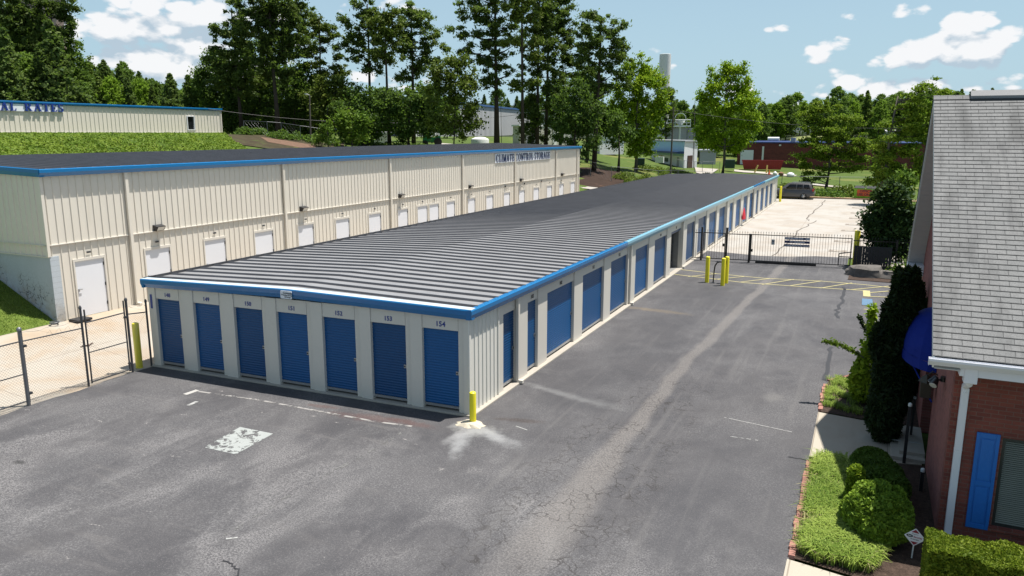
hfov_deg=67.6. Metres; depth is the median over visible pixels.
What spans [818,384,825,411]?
brick edging
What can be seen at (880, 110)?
forest tree
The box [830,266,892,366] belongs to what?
parking bay
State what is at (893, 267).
leafy shrub
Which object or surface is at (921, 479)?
post lamp
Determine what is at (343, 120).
broadleaf tree
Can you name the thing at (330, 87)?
tree
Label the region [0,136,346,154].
bank soil
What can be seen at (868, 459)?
round shrub
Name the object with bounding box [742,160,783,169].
red skip
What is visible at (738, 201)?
door
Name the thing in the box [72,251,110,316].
door
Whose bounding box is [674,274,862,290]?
pavement marking
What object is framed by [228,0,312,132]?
pine tree
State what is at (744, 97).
maple tree
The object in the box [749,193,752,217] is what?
door
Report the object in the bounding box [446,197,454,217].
door
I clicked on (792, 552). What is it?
brick edging
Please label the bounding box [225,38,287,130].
broadleaf tree
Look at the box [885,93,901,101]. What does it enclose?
forest tree
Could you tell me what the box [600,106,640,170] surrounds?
broadleaf tree
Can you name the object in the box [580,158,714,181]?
chain link fence
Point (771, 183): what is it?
door
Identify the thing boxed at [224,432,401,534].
pavement marking
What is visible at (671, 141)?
utility pole
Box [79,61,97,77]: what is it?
forest tree
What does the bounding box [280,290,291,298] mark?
ridge sign
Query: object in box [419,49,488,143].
broadleaf tree
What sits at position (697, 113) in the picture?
forest tree
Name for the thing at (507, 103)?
forest tree
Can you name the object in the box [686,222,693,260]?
door
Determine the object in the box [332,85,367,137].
broadleaf tree
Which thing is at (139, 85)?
forest tree
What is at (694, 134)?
utility pole
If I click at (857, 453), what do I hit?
round shrub
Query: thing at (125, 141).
ground cover
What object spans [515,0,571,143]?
pine tree
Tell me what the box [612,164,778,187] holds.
undergrowth
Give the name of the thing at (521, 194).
door
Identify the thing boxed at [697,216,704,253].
door
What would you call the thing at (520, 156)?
wall sign
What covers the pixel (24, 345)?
chain link gate
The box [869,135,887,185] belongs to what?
young tree
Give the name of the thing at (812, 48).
sky
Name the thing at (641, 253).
door
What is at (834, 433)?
sidewalk
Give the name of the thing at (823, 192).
undergrowth
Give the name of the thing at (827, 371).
sealed crack
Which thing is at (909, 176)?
leafy shrub
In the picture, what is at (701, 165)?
chain link fence
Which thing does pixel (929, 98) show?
forest tree
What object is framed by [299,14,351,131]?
pine tree
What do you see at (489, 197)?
door
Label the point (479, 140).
water tank
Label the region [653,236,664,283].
door
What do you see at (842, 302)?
sealed crack
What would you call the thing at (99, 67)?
forest tree
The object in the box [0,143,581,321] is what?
storage building
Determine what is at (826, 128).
oak tree
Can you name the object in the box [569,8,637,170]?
pine tree
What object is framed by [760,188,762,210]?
door
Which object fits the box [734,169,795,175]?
service drive
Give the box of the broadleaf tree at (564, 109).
[543,90,571,144]
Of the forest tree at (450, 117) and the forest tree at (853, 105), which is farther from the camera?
the forest tree at (853, 105)
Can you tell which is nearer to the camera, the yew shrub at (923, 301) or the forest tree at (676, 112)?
the yew shrub at (923, 301)
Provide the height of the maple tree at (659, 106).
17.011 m
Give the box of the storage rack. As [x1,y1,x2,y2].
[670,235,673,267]
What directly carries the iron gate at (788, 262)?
on the access road
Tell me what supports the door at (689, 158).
in the block building at (682, 150)
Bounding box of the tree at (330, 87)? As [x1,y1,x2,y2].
[295,72,357,137]
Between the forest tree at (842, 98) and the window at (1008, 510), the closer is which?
the window at (1008, 510)
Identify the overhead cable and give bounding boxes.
[212,109,544,121]
[675,110,807,125]
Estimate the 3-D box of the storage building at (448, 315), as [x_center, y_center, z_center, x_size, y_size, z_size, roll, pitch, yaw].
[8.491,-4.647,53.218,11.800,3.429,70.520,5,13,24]
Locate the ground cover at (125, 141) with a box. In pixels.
[0,131,247,154]
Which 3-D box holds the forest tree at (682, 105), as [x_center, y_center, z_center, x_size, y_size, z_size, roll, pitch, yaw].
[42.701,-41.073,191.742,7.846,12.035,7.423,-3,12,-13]
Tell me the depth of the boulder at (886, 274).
38.62 m
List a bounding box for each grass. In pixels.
[788,448,890,572]
[821,374,862,414]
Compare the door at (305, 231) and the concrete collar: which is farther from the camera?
the door at (305, 231)
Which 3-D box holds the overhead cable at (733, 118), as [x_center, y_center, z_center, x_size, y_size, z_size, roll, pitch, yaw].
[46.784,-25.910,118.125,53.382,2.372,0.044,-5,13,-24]
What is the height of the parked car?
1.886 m
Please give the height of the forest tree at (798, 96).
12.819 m
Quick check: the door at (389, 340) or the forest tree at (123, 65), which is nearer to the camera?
the door at (389, 340)
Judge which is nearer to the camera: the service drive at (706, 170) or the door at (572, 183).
the door at (572, 183)
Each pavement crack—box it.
[223,560,239,575]
[772,221,815,255]
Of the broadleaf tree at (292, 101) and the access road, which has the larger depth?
the broadleaf tree at (292, 101)
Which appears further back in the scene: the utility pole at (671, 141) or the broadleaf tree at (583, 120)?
the utility pole at (671, 141)
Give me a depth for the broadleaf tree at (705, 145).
163.28 m
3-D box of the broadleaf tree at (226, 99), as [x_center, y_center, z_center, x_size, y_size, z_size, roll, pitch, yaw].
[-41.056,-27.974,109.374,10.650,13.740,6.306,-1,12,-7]
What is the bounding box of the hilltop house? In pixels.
[20,0,66,48]
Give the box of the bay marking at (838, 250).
[829,249,846,251]
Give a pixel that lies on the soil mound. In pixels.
(595, 179)
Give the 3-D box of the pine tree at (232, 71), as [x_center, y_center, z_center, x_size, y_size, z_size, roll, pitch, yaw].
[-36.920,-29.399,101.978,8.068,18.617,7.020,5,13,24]
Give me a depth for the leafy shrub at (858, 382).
20.51 m
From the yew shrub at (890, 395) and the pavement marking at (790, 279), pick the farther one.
the pavement marking at (790, 279)
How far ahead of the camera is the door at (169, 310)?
24.14 m
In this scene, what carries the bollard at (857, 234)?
on the ground at (628, 163)
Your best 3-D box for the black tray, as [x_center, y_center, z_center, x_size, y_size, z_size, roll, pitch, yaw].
[-16.057,1.167,28.472,0.520,0.090,0.600,5,13,24]
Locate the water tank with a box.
[471,137,488,143]
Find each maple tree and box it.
[606,50,672,171]
[686,59,765,172]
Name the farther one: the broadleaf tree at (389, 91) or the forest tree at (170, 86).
the broadleaf tree at (389, 91)
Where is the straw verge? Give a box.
[811,196,916,200]
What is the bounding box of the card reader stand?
[711,261,721,282]
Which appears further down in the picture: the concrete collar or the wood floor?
the concrete collar
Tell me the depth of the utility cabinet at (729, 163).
131.25 m
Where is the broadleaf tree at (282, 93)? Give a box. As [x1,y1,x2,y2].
[260,76,306,133]
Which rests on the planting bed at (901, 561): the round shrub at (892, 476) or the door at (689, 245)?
the round shrub at (892, 476)
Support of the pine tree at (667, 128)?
on the ground at (628, 163)
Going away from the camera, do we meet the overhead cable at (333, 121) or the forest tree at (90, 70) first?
the overhead cable at (333, 121)
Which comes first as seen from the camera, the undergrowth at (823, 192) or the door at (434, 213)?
the door at (434, 213)
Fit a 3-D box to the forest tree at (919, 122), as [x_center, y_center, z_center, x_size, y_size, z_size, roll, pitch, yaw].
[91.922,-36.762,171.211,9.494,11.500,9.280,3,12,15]
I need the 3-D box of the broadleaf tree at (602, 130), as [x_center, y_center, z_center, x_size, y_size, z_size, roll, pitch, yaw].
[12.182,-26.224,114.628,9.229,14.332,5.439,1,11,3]
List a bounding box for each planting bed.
[794,457,934,575]
[821,381,918,426]
[848,269,890,281]
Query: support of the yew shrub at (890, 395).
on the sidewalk
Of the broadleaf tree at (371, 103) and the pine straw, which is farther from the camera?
the broadleaf tree at (371, 103)
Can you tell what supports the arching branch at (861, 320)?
attached to the leafy shrub at (858, 382)
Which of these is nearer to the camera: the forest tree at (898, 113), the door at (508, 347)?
the door at (508, 347)
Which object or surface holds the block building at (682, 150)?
on the ground at (628, 163)
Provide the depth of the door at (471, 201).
56.90 m
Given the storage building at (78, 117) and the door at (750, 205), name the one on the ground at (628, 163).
the storage building at (78, 117)
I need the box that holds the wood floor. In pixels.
[227,134,343,147]
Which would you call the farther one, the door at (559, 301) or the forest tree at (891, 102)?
the forest tree at (891, 102)
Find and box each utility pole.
[669,107,673,173]
[693,104,694,167]
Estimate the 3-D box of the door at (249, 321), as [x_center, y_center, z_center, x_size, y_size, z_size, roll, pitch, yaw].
[-7.754,1.633,22.770,1.060,2.144,0.055,5,13,24]
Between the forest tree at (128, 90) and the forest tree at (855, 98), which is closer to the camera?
the forest tree at (128, 90)
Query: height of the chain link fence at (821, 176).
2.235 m
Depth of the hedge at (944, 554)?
11.59 m
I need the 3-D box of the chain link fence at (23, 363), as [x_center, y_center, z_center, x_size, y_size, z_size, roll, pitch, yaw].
[-12.432,1.710,22.574,0.130,2.541,4.139,5,13,24]
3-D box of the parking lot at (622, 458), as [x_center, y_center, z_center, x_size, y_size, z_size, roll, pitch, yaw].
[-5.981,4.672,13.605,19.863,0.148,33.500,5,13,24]
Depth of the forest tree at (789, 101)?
187.78 m
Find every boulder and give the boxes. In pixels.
[845,264,881,277]
[880,270,892,278]
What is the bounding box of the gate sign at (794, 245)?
[784,237,809,247]
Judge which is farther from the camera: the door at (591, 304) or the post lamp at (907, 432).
the door at (591, 304)
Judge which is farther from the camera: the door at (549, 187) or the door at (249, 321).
the door at (549, 187)
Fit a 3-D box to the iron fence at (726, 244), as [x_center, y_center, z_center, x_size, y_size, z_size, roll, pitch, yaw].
[12.069,-2.495,43.841,3.114,1.950,0.139,4,12,18]
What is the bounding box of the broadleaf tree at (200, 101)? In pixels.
[182,66,220,107]
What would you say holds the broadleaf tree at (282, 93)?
on the ground at (628, 163)
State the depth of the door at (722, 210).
52.86 m
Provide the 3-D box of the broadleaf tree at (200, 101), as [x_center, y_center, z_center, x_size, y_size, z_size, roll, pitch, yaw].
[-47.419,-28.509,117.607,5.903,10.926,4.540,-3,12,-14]
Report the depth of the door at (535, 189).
67.82 m
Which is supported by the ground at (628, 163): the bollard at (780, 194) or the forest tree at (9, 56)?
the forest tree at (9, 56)
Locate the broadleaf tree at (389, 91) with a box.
[367,83,407,135]
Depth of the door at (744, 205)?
62.35 m
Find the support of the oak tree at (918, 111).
on the ground at (628, 163)
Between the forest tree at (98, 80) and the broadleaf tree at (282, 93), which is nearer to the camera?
the forest tree at (98, 80)
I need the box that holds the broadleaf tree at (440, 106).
[400,80,453,131]
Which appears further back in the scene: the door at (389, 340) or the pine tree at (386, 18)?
the pine tree at (386, 18)
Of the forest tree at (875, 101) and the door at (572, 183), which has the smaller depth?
the door at (572, 183)
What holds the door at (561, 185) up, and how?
in the storage building at (91, 233)
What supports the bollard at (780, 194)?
on the lot at (830, 217)
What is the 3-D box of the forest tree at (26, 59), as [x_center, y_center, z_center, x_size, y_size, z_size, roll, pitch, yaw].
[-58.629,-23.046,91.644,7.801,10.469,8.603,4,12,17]
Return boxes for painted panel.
[205,427,272,453]
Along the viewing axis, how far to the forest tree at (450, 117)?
151.38 m
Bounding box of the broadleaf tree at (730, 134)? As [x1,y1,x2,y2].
[726,114,756,155]
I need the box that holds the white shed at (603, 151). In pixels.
[592,136,623,154]
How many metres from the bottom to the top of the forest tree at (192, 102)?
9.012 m
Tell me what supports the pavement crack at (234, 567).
on the parking lot at (622, 458)
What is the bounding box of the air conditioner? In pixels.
[655,157,663,162]
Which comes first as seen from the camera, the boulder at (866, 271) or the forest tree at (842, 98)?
the boulder at (866, 271)
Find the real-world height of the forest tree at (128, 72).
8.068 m
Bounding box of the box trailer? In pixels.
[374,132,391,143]
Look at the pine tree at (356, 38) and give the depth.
104.67 m
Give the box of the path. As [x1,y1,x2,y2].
[783,559,841,575]
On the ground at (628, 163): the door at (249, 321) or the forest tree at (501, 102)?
the forest tree at (501, 102)
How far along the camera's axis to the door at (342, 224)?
43.09 m
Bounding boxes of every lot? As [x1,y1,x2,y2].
[0,336,825,575]
[708,198,863,257]
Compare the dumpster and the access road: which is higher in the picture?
the dumpster
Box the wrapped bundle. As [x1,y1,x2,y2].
[787,172,793,176]
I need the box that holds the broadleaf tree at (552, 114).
[539,83,576,143]
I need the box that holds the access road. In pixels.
[589,251,848,363]
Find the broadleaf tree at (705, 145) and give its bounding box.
[693,122,729,156]
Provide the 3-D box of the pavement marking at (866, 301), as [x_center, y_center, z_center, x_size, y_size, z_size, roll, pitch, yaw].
[15.496,0.608,33.367,0.429,0.001,1.420,5,13,24]
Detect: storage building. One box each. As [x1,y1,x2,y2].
[0,100,222,132]
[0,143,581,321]
[140,173,778,417]
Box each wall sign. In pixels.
[0,102,63,111]
[495,151,549,162]
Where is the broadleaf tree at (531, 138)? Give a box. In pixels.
[513,96,551,143]
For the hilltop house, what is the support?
on the ground at (628, 163)
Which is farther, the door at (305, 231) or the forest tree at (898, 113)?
the forest tree at (898, 113)
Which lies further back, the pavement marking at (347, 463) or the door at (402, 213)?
the door at (402, 213)
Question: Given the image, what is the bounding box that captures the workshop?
[511,125,569,144]
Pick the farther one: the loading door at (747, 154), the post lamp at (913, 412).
the loading door at (747, 154)
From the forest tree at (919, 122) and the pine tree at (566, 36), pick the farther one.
the forest tree at (919, 122)
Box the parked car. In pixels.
[776,181,814,198]
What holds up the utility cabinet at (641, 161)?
on the ground at (628, 163)
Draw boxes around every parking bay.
[824,365,851,383]
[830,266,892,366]
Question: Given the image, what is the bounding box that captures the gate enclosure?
[853,244,892,269]
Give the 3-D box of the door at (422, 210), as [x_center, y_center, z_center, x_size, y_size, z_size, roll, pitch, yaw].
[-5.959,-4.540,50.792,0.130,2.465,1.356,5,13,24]
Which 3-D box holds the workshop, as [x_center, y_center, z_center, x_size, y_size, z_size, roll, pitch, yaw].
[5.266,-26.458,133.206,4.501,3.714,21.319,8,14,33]
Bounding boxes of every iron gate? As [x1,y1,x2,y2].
[702,230,725,258]
[750,231,852,265]
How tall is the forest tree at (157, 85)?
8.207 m
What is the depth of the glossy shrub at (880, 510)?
13.49 m
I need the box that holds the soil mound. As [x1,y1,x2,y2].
[579,167,630,186]
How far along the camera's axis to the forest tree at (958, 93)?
191.68 m
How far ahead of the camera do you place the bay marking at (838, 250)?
47.98 m
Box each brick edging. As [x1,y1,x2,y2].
[788,461,810,559]
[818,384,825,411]
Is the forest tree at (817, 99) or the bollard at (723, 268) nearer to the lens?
the bollard at (723, 268)
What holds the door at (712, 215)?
in the storage building at (448, 315)
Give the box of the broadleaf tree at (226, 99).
[187,42,252,133]
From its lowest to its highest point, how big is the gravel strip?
0.001 m
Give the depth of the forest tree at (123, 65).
158.17 m
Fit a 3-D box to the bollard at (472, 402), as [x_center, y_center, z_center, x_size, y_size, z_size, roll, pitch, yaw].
[-0.989,3.050,19.296,0.170,0.932,0.170,5,13,24]
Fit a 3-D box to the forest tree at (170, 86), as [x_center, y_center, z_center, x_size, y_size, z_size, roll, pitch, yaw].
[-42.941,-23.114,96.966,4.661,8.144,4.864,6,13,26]
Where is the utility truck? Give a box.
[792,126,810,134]
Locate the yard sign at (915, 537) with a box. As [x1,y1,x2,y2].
[904,529,923,557]
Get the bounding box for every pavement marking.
[198,391,411,426]
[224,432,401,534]
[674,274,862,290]
[681,269,889,287]
[724,417,790,431]
[862,298,872,305]
[863,290,869,296]
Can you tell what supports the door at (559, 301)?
in the storage building at (448, 315)
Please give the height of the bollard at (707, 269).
1.407 m
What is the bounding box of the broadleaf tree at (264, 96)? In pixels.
[218,83,273,131]
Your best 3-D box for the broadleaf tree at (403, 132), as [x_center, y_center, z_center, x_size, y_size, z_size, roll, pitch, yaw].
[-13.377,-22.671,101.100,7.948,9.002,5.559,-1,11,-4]
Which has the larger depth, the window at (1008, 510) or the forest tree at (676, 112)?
the forest tree at (676, 112)
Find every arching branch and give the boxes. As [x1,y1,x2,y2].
[821,337,863,357]
[856,314,866,332]
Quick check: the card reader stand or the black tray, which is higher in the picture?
the card reader stand
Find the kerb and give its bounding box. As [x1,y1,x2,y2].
[787,197,876,199]
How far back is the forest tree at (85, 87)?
96.31 m
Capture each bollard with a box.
[132,322,142,368]
[469,391,475,421]
[705,256,709,282]
[720,258,725,285]
[725,256,729,283]
[779,186,781,201]
[852,230,860,264]
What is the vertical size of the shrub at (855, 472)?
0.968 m
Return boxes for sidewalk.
[809,412,921,464]
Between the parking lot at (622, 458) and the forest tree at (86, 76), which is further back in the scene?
the forest tree at (86, 76)
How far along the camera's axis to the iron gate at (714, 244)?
43.99 m
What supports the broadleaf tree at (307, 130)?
on the ground at (628, 163)
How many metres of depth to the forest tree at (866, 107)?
174.96 m
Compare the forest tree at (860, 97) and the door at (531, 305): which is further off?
the forest tree at (860, 97)
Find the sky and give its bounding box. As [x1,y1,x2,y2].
[4,0,1023,128]
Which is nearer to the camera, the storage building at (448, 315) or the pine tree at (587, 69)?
the storage building at (448, 315)
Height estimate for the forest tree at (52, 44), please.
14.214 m
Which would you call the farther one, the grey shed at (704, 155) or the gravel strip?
the grey shed at (704, 155)
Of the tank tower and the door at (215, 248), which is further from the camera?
the tank tower
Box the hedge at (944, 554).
[919,527,1023,575]
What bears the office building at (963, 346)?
on the ground at (628, 163)
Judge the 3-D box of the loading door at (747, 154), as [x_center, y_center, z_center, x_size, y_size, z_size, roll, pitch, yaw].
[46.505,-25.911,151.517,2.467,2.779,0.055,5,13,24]
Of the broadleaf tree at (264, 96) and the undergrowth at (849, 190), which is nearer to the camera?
the undergrowth at (849, 190)
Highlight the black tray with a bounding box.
[69,316,91,322]
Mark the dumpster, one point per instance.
(861, 192)
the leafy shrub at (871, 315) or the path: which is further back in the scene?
the leafy shrub at (871, 315)
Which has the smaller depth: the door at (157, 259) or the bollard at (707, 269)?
the door at (157, 259)
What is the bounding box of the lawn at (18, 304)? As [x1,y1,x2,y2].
[0,281,53,334]
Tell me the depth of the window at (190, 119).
92.55 m
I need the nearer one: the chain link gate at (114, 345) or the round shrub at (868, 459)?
the round shrub at (868, 459)
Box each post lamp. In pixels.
[902,403,911,463]
[910,396,916,434]
[919,468,924,491]
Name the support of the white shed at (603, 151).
on the ground at (628, 163)
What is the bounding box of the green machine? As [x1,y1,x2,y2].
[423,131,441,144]
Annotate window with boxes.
[186,116,195,129]
[988,438,1023,536]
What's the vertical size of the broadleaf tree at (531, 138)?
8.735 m
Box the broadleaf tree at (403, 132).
[381,81,439,144]
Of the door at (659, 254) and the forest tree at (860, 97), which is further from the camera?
the forest tree at (860, 97)
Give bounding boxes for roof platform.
[667,113,694,139]
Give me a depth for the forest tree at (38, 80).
89.52 m
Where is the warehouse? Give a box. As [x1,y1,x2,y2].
[330,96,529,136]
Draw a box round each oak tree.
[785,99,876,188]
[859,76,954,187]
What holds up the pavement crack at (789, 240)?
on the lot at (830, 217)
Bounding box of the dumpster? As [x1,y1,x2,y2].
[854,185,875,198]
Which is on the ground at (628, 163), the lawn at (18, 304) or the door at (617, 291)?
the lawn at (18, 304)
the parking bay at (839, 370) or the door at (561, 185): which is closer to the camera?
the parking bay at (839, 370)
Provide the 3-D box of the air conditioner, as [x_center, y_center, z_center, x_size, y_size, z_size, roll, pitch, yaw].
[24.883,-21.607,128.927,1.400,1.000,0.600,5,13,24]
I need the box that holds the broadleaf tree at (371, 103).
[326,78,391,145]
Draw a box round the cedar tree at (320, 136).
[310,116,341,146]
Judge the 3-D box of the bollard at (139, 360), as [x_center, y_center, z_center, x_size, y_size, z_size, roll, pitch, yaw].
[-11.903,1.863,24.307,0.210,1.595,0.210,5,13,24]
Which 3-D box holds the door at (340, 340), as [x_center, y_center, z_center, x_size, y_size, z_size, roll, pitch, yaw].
[-4.780,1.870,21.413,1.086,2.144,0.055,5,13,24]
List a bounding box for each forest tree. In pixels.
[0,27,34,100]
[1,51,57,100]
[23,47,61,101]
[27,19,97,103]
[75,70,96,99]
[76,80,93,103]
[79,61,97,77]
[86,64,94,79]
[91,75,131,104]
[91,76,108,103]
[95,63,114,76]
[97,59,111,79]
[112,61,128,72]
[114,66,123,83]
[117,75,139,105]
[122,68,137,80]
[131,77,160,105]
[135,71,143,79]
[142,79,170,105]
[146,86,158,105]
[158,73,183,106]
[179,74,202,107]
[433,96,461,136]
[481,94,486,104]
[489,88,507,106]
[505,99,510,107]
[513,95,518,107]
[668,103,683,127]
[674,100,692,127]
[687,105,713,127]
[741,104,763,134]
[751,101,775,140]
[766,102,789,138]
[773,94,803,139]
[790,91,808,130]
[805,97,824,126]
[817,85,854,133]
[830,96,860,136]
[847,92,860,103]
[847,97,860,136]
[849,94,873,136]
[857,94,867,127]
[865,98,891,140]
[872,94,887,108]
[873,98,904,137]
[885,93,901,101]
[885,103,903,129]
[896,91,906,100]
[902,98,931,139]
[918,87,937,123]
[951,91,963,94]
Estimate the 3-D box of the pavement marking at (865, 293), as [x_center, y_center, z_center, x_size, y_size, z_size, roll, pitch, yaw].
[16.300,0.246,35.157,0.300,0.001,1.467,5,12,23]
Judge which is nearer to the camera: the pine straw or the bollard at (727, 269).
the bollard at (727, 269)
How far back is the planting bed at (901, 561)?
13.42 m
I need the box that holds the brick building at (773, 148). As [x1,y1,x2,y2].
[737,137,925,169]
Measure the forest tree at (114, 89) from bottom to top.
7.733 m
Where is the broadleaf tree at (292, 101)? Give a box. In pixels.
[267,59,332,134]
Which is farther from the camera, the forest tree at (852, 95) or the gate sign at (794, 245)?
the forest tree at (852, 95)
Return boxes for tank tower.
[656,54,670,139]
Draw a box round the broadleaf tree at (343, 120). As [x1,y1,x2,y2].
[325,105,375,146]
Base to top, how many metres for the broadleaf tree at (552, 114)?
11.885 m
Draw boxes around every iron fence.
[694,227,751,262]
[853,238,909,267]
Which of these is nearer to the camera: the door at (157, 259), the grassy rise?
the door at (157, 259)
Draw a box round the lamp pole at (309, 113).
[305,93,311,140]
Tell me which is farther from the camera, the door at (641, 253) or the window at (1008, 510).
the door at (641, 253)
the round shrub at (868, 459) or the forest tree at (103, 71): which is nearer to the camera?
the round shrub at (868, 459)
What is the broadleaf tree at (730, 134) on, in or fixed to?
on the ground at (628, 163)
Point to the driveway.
(26, 335)
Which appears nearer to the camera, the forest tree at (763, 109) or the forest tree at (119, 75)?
the forest tree at (119, 75)
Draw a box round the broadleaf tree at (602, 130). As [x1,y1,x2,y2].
[564,63,617,159]
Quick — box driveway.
[0,302,153,414]
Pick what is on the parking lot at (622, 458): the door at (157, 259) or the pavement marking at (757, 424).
the pavement marking at (757, 424)
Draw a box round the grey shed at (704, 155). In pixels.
[698,149,715,164]
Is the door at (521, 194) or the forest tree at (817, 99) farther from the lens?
the forest tree at (817, 99)
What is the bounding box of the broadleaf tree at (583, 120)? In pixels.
[548,71,606,164]
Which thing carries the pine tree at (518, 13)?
on the ground at (628, 163)
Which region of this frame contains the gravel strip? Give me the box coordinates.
[859,200,904,267]
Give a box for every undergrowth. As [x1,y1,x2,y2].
[233,126,426,145]
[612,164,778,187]
[777,183,854,196]
[814,187,847,197]
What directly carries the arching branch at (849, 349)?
attached to the leafy shrub at (858, 382)
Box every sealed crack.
[822,346,832,379]
[834,287,845,317]
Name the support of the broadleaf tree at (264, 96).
on the ground at (628, 163)
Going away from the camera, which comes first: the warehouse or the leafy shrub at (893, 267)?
the leafy shrub at (893, 267)
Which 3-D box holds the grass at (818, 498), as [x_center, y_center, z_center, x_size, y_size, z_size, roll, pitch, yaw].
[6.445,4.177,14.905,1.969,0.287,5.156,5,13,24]
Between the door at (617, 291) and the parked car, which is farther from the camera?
the parked car
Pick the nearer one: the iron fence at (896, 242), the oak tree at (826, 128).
the iron fence at (896, 242)
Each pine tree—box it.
[0,0,84,59]
[200,0,267,128]
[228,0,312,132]
[265,0,324,133]
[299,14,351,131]
[331,0,389,131]
[360,2,409,143]
[388,0,454,143]
[442,0,528,142]
[496,0,550,143]
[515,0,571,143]
[532,0,579,144]
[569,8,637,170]
[571,9,607,162]
[651,80,677,139]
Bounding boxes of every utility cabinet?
[638,158,644,167]
[725,159,734,167]
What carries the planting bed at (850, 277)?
on the parking bay at (848, 330)
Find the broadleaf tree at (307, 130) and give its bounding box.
[292,71,335,138]
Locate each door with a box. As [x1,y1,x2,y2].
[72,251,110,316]
[143,241,172,301]
[158,299,184,365]
[195,303,224,372]
[203,232,227,264]
[236,307,265,378]
[254,225,274,254]
[278,312,310,385]
[297,218,314,246]
[324,317,357,393]
[335,213,350,238]
[368,208,381,232]
[372,322,406,400]
[397,204,408,226]
[417,201,427,222]
[424,328,458,408]
[429,199,439,220]
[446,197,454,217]
[467,194,475,212]
[486,191,493,209]
[503,188,509,205]
[503,310,513,385]
[518,188,524,202]
[527,300,534,369]
[533,184,538,199]
[546,182,551,197]
[547,281,571,355]
[559,180,563,194]
[570,181,574,192]
[582,267,601,331]
[610,255,625,312]
[634,245,646,296]
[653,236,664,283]
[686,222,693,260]
[687,155,692,167]
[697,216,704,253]
[708,211,714,245]
[718,206,724,238]
[728,203,732,232]
[735,199,739,227]
[740,150,753,163]
[742,196,746,222]
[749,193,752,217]
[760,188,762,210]
[765,185,767,206]
[769,183,771,203]
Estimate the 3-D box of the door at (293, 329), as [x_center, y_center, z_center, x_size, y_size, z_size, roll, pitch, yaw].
[-6.275,1.751,22.095,1.084,2.144,0.055,5,13,24]
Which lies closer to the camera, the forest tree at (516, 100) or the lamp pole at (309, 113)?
the lamp pole at (309, 113)
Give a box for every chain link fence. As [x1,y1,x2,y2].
[16,297,152,405]
[243,121,327,135]
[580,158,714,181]
[676,159,719,171]
[781,176,914,191]
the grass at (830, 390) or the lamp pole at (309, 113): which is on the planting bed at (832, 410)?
the grass at (830, 390)
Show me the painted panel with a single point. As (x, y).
(234, 438)
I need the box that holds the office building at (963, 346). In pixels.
[890,89,1023,545]
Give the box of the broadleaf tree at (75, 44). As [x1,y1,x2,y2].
[55,25,93,94]
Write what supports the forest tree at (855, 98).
on the ground at (628, 163)
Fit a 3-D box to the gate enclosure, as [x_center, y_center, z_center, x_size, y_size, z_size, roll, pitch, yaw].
[19.625,-1.711,41.633,1.860,1.210,1.030,5,13,24]
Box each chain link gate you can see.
[0,331,32,409]
[83,301,132,383]
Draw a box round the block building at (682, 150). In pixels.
[651,139,697,167]
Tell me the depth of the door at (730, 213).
56.25 m
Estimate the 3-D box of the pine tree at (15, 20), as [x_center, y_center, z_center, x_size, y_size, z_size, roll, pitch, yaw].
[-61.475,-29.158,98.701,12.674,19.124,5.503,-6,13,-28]
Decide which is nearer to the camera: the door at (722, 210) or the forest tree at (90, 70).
the door at (722, 210)
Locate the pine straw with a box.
[261,137,316,147]
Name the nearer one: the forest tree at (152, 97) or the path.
the path
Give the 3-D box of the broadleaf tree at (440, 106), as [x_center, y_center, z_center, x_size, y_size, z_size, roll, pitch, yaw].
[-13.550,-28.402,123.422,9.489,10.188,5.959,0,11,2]
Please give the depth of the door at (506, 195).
62.34 m
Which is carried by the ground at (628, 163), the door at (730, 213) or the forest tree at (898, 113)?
the forest tree at (898, 113)
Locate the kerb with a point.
(833, 198)
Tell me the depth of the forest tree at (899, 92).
287.44 m
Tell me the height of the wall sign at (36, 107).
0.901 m
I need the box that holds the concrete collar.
[455,419,484,428]
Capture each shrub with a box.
[837,478,915,547]
[842,463,865,495]
[845,341,872,403]
[849,445,892,464]
[854,454,905,477]
[855,175,915,264]
[859,303,878,353]
[862,263,923,443]
[864,464,912,499]
[885,249,908,270]
[889,163,919,263]
[910,279,927,403]
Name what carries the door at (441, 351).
in the storage building at (448, 315)
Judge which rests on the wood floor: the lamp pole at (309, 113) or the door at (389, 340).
the lamp pole at (309, 113)
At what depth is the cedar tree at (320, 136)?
91.34 m
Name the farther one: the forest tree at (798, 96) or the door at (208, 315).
the forest tree at (798, 96)
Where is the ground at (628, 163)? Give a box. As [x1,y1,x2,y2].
[0,103,928,575]
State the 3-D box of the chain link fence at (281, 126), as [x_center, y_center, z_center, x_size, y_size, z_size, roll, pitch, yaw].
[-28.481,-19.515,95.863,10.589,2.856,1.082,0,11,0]
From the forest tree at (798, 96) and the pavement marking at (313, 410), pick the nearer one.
the pavement marking at (313, 410)
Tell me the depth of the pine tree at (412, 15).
106.12 m
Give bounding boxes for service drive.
[695,167,717,172]
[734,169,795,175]
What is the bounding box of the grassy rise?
[790,136,821,140]
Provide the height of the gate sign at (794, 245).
0.530 m
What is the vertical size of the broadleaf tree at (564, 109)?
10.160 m
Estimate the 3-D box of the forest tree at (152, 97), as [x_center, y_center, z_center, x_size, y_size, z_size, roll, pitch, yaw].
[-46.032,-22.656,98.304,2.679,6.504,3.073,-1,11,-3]
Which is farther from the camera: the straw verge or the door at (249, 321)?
the straw verge
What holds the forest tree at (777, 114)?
on the ground at (628, 163)

